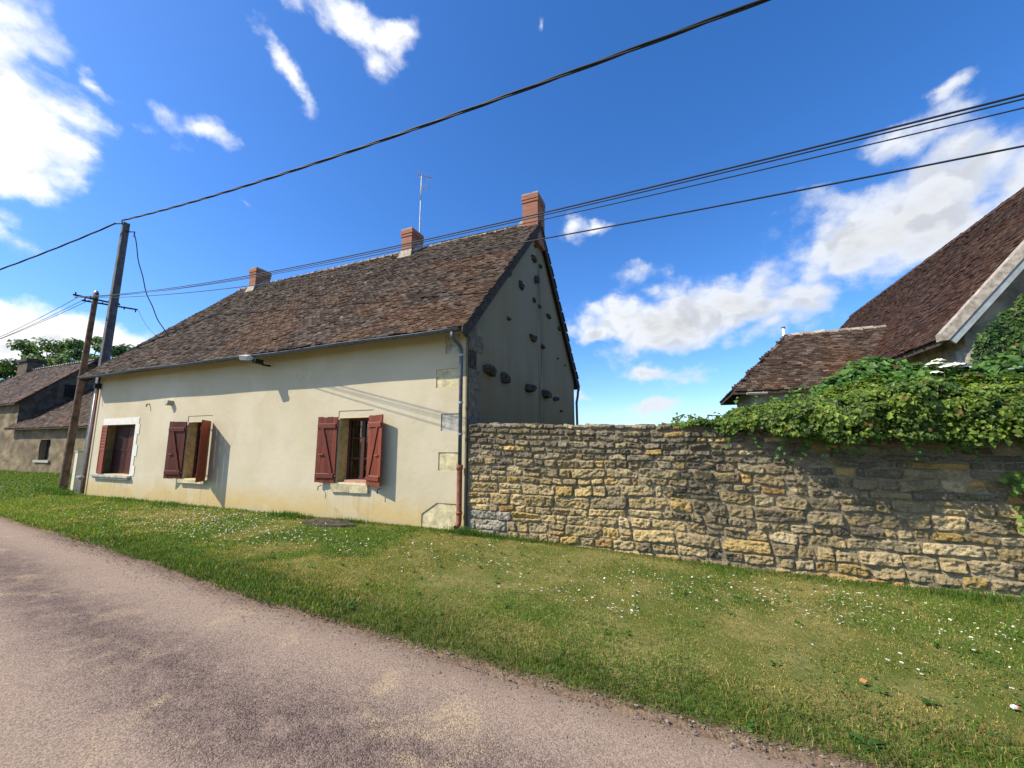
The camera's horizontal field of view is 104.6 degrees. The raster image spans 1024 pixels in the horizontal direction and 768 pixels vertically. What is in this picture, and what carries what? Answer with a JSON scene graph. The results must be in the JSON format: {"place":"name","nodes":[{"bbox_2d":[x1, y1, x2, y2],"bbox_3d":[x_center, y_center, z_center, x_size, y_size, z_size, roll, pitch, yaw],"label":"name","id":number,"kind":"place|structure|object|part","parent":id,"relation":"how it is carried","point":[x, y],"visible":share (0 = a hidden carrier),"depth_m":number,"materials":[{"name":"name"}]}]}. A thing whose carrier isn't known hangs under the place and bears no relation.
{"place":"outdoors","nodes":[
{"label":"outdoors","id":0,"kind":"place"},
{"bbox_2d":[0,518,816,767],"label":"road","id":1,"kind":"structure","parent":0,"point":[95,672],"depth_m":2.55,"materials":[{"name":"grey asphalt"}]},
{"bbox_2d":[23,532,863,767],"bbox_3d":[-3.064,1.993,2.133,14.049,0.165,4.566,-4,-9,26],"label":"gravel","id":2,"kind":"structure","parent":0,"point":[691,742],"depth_m":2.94,"materials":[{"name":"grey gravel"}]},
{"bbox_2d":[0,469,1023,767],"bbox_3d":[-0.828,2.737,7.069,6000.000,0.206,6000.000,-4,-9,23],"label":"ground","id":3,"kind":"structure","parent":0,"point":[910,685],"depth_m":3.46,"materials":[{"name":"green plant"}]},
{"bbox_2d":[0,364,16,379],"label":"broadleaf tree","id":4,"kind":"object","parent":3,"relation":"on","point":[6,374],"visible":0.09,"depth_m":35.55,"materials":[{"name":"green plant"}]},
{"bbox_2d":[0,337,82,382],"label":"broadleaf tree","id":5,"kind":"object","parent":3,"relation":"on","point":[31,350],"visible":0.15,"depth_m":35.70,"materials":[{"name":"green plant"}]},
{"bbox_2d":[0,358,98,474],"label":"stone outbuilding","id":6,"kind":"structure","parent":3,"relation":"on","point":[36,400],"depth_m":23.79,"materials":[{"name":"stone"}]},
{"bbox_2d":[45,440,50,459],"bbox_3d":[-25.567,3.658,22.045,1.200,1.120,0.165,-4,-9,23],"label":"window","id":7,"kind":"structure","parent":6,"relation":"in","point":[49,441],"depth_m":22.11,"materials":[{"name":"black glass"}]},
{"bbox_2d":[45,336,102,365],"bbox_3d":[-39.851,1.432,36.704,6.692,11.819,6.487,-4,-9,23],"label":"broadleaf tree","id":8,"kind":"object","parent":3,"relation":"on","point":[74,354],"visible":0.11,"depth_m":36.06,"materials":[{"name":"green plant"}]},
{"bbox_2d":[70,451,82,490],"bbox_3d":[-14.661,2.981,13.344,0.220,1.440,0.200,-4,-9,23],"label":"utility cabinet","id":9,"kind":"object","parent":3,"relation":"on","point":[76,468],"visible":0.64,"depth_m":13.29,"materials":[{"name":"beige plastic"}]},
{"bbox_3d":[-14.574,2.822,13.330,0.006,0.950,0.120,-4,-9,23],"label":"door","id":10,"kind":"part","parent":9,"relation":"part of","materials":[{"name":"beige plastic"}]},
{"bbox_2d":[58,291,137,490],"bbox_3d":[-14.920,0.319,14.060,0.552,7.324,1.870,-4,-9,23],"label":"wooden pole","id":11,"kind":"object","parent":3,"relation":"on","point":[69,450],"visible":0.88,"depth_m":13.70,"materials":[{"name":"brown wood"}]},
{"bbox_2d":[0,298,75,336],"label":"telephone cable","id":12,"kind":"object","parent":11,"relation":"attached to","point":[38,318],"visible":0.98,"depth_m":14.71,"materials":[{"name":"black rubber"}]},
{"bbox_2d":[0,299,83,338],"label":"telephone cable","id":13,"kind":"object","parent":11,"relation":"attached to","point":[43,319],"visible":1,"depth_m":15.03,"materials":[{"name":"black rubber"}]},
{"bbox_2d":[1,299,90,338],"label":"telephone cable","id":14,"kind":"object","parent":11,"relation":"attached to","point":[47,319],"visible":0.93,"depth_m":15.24,"materials":[{"name":"black rubber"}]},
{"bbox_2d":[74,98,1023,297],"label":"telephone cable","id":15,"kind":"object","parent":11,"relation":"attached to","point":[658,187],"visible":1,"depth_m":3.99,"materials":[{"name":"black rubber"}]},
{"bbox_2d":[75,93,1023,296],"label":"telephone cable","id":16,"kind":"object","parent":11,"relation":"attached to","point":[945,114],"visible":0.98,"depth_m":4.03,"materials":[{"name":"black rubber"}]},
{"bbox_2d":[80,107,1023,296],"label":"telephone cable","id":17,"kind":"object","parent":11,"relation":"attached to","point":[652,194],"visible":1,"depth_m":4.00,"materials":[{"name":"black rubber"}]},
{"bbox_2d":[87,145,1023,297],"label":"telephone cable","id":18,"kind":"object","parent":11,"relation":"attached to","point":[971,156],"visible":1,"depth_m":4.00,"materials":[{"name":"black rubber"}]},
{"bbox_2d":[76,221,134,493],"bbox_3d":[-13.521,-0.942,13.183,0.749,9.550,0.432,-4,-9,23],"label":"concrete pole","id":19,"kind":"object","parent":3,"relation":"on","point":[108,336],"visible":0.71,"depth_m":13.40,"materials":[{"name":"grey concrete"}]},
{"bbox_2d":[0,223,114,269],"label":"power cable","id":20,"kind":"object","parent":19,"relation":"attached to","point":[58,247],"visible":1,"depth_m":14.12,"materials":[{"name":"black rubber"}]},
{"bbox_2d":[134,234,168,336],"bbox_3d":[-12.388,-3.390,13.637,1.566,3.692,0.140,0,-8,-4],"label":"drop cable","id":21,"kind":"object","parent":19,"relation":"hanging from","point":[145,288],"visible":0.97,"depth_m":13.64,"materials":[{"name":"black rubber"}]},
{"bbox_2d":[121,0,770,220],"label":"power cable","id":22,"kind":"object","parent":19,"relation":"attached to","point":[661,38],"visible":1,"depth_m":6.01,"materials":[{"name":"black rubber"}]},
{"bbox_2d":[91,342,134,359],"bbox_3d":[-36.573,1.765,36.720,6.442,11.140,5.431,-4,-9,23],"label":"broadleaf tree","id":23,"kind":"object","parent":3,"relation":"on","point":[117,350],"visible":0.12,"depth_m":36.10,"materials":[{"name":"green plant"}]},
{"bbox_2d":[77,191,579,529],"bbox_3d":[-5.471,-0.683,14.053,13.883,9.425,9.242,-4,-9,23],"label":"farmhouse","id":24,"kind":"object","parent":3,"relation":"on","point":[369,394],"visible":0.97,"depth_m":9.62,"materials":[{"name":"beige paint"}]},
{"bbox_2d":[192,423,210,477],"bbox_3d":[-8.169,1.766,10.607,0.970,1.470,0.064,-4,-9,23],"label":"window","id":25,"kind":"structure","parent":24,"relation":"in","point":[199,424],"depth_m":10.75,"materials":[{"name":"red paint"}]},
{"bbox_2d":[239,355,270,366],"bbox_3d":[-6.070,-0.581,9.383,0.321,0.232,0.681,-9,-12,46],"label":"street lamp","id":26,"kind":"object","parent":24,"relation":"attached to","point":[252,359],"visible":0.99,"depth_m":9.25,"materials":[{"name":"grey metal"}]},
{"bbox_2d":[346,418,368,479],"bbox_3d":[-3.224,1.425,8.594,0.850,1.350,0.064,-4,-9,23],"label":"window","id":27,"kind":"structure","parent":24,"relation":"in","point":[358,428],"depth_m":8.65,"materials":[{"name":"red paint"}]},
{"bbox_2d":[417,171,432,232],"bbox_3d":[-3.231,-6.289,14.460,0.696,3.421,0.174,7,-11,-42],"label":"television aerial","id":28,"kind":"object","parent":24,"relation":"attached to","point":[421,189],"visible":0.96,"depth_m":14.52,"materials":[{"name":"metal"}]},
{"bbox_2d":[301,519,355,527],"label":"drain slab","id":29,"kind":"structure","parent":3,"relation":"on","point":[329,523],"depth_m":7.71,"materials":[{"name":"concrete"}]},
{"bbox_2d":[28,499,1016,667],"bbox_3d":[-3.859,2.654,6.864,20.938,0.174,2.558,-4,-9,23],"label":"daisy carpet","id":30,"kind":"object","parent":3,"relation":"on","point":[409,546],"visible":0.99,"depth_m":6.90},
{"bbox_2d":[77,511,1023,767],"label":"clover","id":31,"kind":"object","parent":3,"relation":"on","point":[750,724],"visible":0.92,"depth_m":4.12,"materials":[{"name":"white plant"}]},
{"bbox_2d":[467,422,1023,596],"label":"stone wall","id":32,"kind":"structure","parent":3,"relation":"on","point":[887,510],"depth_m":5.42,"materials":[{"name":"stone"}]},
{"bbox_2d":[657,360,1023,462],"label":"ivy","id":33,"kind":"object","parent":32,"relation":"on","point":[984,402],"visible":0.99,"depth_m":4.64,"materials":[{"name":"green plant"}]},
{"bbox_2d":[997,457,1023,532],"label":"climbing plant","id":34,"kind":"object","parent":32,"relation":"attached to","point":[1018,482],"visible":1,"depth_m":4.40,"materials":[{"name":"green plant"}]},
{"bbox_2d":[847,732,885,752],"bbox_3d":[2.031,2.049,2.261,0.170,0.028,0.146,-4,-9,23],"label":"dock plant","id":35,"kind":"object","parent":3,"relation":"on","point":[873,741],"visible":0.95,"depth_m":2.26,"materials":[{"name":"green plant"}]},
{"bbox_2d":[719,187,1023,406],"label":"tiled barn","id":36,"kind":"structure","parent":3,"relation":"on","point":[948,301],"depth_m":10.47,"materials":[{"name":"brown tile"}]},
{"bbox_2d":[970,293,1023,369],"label":"gable ivy","id":37,"kind":"object","parent":36,"relation":"attached to","point":[1000,331],"visible":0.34,"depth_m":7.05,"materials":[{"name":"green plant"}]},
{"bbox_2d":[920,697,939,706],"bbox_3d":[2.765,2.102,2.611,0.095,0.018,0.110,-6,-10,36],"label":"plantain plant","id":38,"kind":"object","parent":3,"relation":"on","point":[927,701],"visible":1,"depth_m":2.61,"materials":[{"name":"green plant"}]},
{"bbox_2d":[1010,704,1019,708],"bbox_3d":[3.241,2.081,2.550,0.035,0.018,0.022,-2,-8,10],"label":"litter scrap","id":39,"kind":"object","parent":3,"relation":"on","point":[1013,706],"visible":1,"depth_m":2.54,"materials":[{"name":"white paper"}]},
{"bbox_2d":[0,0,1023,425],"label":"sky","id":40,"kind":"structure","parent":0,"point":[112,111],"materials":[{"name":"blue"}]},
{"bbox_2d":[807,353,1023,426],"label":"elder bush","id":41,"kind":"object","parent":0,"point":[876,365],"visible":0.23,"depth_m":5.47,"materials":[{"name":"green plant"}]}
]}

